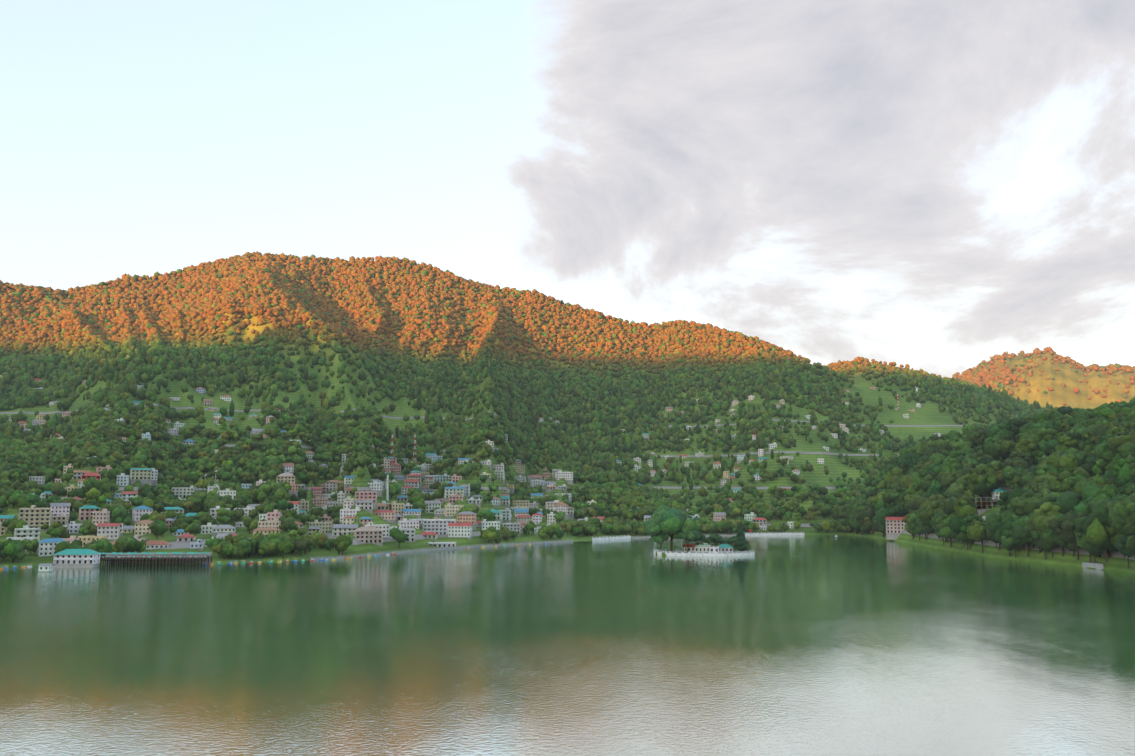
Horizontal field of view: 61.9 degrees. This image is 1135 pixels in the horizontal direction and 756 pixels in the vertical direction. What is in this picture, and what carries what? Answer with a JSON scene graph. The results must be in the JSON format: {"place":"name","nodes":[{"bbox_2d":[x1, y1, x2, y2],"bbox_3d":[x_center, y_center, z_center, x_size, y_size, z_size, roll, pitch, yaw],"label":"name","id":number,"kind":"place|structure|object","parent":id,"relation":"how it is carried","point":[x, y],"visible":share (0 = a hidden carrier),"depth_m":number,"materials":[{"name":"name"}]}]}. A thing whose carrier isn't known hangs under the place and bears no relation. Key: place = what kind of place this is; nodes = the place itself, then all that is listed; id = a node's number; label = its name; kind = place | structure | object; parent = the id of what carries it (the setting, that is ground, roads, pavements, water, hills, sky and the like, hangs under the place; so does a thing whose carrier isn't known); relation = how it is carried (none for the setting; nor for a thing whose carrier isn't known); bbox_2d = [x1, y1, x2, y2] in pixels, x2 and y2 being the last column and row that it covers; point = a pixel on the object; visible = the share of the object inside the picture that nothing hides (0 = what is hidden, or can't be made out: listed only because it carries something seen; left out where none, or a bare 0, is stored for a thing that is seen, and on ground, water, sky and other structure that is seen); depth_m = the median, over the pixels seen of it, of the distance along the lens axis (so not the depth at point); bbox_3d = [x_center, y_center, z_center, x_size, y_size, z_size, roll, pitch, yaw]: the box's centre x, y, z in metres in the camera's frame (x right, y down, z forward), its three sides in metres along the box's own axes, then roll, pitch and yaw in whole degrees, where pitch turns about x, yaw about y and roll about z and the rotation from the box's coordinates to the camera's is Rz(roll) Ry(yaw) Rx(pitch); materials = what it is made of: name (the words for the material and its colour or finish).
{"place":"outdoors","nodes":[
{"label":"outdoors","id":0,"kind":"place"},
{"bbox_2d":[0,535,1134,755],"bbox_3d":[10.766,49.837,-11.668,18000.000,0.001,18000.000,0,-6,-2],"label":"lake water","id":1,"kind":"structure","parent":0,"point":[812,645],"depth_m":284.82,"materials":[{"name":"green liquid"}]},
{"bbox_2d":[0,564,31,568],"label":"boats","id":2,"kind":"object","parent":1,"relation":"on","point":[30,565],"visible":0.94,"depth_m":588.82,"materials":[{"name":"paint"}]},
{"bbox_2d":[38,549,100,571],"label":"lakeside building","id":3,"kind":"structure","parent":1,"relation":"in","point":[77,558],"depth_m":590.12,"materials":[{"name":"white paint"}]},
{"bbox_2d":[100,552,211,565],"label":"pier restaurant deck","id":4,"kind":"structure","parent":1,"relation":"in","point":[145,558],"depth_m":611.13,"materials":[{"name":"wood"}]},
{"bbox_2d":[217,552,395,564],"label":"boats","id":5,"kind":"object","parent":1,"relation":"on","point":[302,560],"visible":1,"depth_m":638.19,"materials":[{"name":"paint"}]},
{"bbox_2d":[467,541,546,548],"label":"boats","id":6,"kind":"object","parent":1,"relation":"on","point":[503,545],"visible":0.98,"depth_m":796.08,"materials":[{"name":"paint"}]},
{"bbox_2d":[653,549,754,555],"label":"island wall","id":7,"kind":"structure","parent":1,"relation":"in","point":[676,552],"depth_m":688.75,"materials":[{"name":"paint"}]},
{"bbox_2d":[644,503,749,550],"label":"island trees","id":8,"kind":"object","parent":7,"relation":"on","point":[663,522],"visible":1,"depth_m":695.61,"materials":[{"name":"green plant"}]},
{"bbox_2d":[683,543,732,552],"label":"aquarium buildings","id":9,"kind":"structure","parent":7,"relation":"on","point":[706,547],"depth_m":697.20,"materials":[{"name":"paint"}]},
{"bbox_2d":[0,261,1134,573],"bbox_3d":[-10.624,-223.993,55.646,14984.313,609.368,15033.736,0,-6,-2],"label":"terrain","id":10,"kind":"structure","parent":0,"point":[928,419],"depth_m":1311.85,"materials":[{"name":"green plant"}]},
{"bbox_2d":[386,474,388,500],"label":"minaret tower","id":11,"kind":"structure","parent":10,"relation":"on","point":[387,490],"depth_m":894.50,"materials":[{"name":"paint"}]},
{"bbox_2d":[390,435,393,472],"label":"telecom tower","id":12,"kind":"structure","parent":10,"relation":"on","point":[392,456],"depth_m":1088.73,"materials":[{"name":"metal"}]},
{"bbox_2d":[412,434,415,462],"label":"telecom tower","id":13,"kind":"structure","parent":10,"relation":"on","point":[414,448],"depth_m":1151.87,"materials":[{"name":"metal"}]},
{"bbox_2d":[0,375,1006,556],"bbox_3d":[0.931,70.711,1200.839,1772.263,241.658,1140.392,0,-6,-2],"label":"town buildings","id":14,"kind":"structure","parent":10,"relation":"on","point":[34,518],"depth_m":869.61,"materials":[{"name":"paint"}]},
{"bbox_2d":[0,251,1134,497],"bbox_3d":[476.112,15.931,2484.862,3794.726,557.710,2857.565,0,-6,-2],"label":"forest","id":15,"kind":"object","parent":10,"relation":"on","point":[146,343],"visible":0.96,"depth_m":1682.33,"materials":[{"name":"green plant"}]},
{"bbox_2d":[0,397,1134,560],"bbox_3d":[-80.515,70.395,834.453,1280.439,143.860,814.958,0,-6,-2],"label":"forest","id":16,"kind":"object","parent":10,"relation":"on","point":[1049,467],"visible":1,"depth_m":877.00,"materials":[{"name":"green plant"}]},
{"bbox_2d":[12,415,1128,568],"bbox_3d":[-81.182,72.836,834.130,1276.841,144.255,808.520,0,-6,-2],"label":"tree trunks","id":17,"kind":"object","parent":10,"relation":"on","point":[946,540],"depth_m":728.64,"materials":[{"name":"brown plant"}]},
{"bbox_2d":[310,532,1103,568],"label":"lake embankment walls","id":18,"kind":"structure","parent":10,"relation":"on","point":[1092,565],"depth_m":787.66,"materials":[{"name":"paint"}]},
{"bbox_2d":[0,0,1134,377],"label":"sky","id":19,"kind":"structure","parent":0,"point":[944,188],"materials":[{"name":"white"}]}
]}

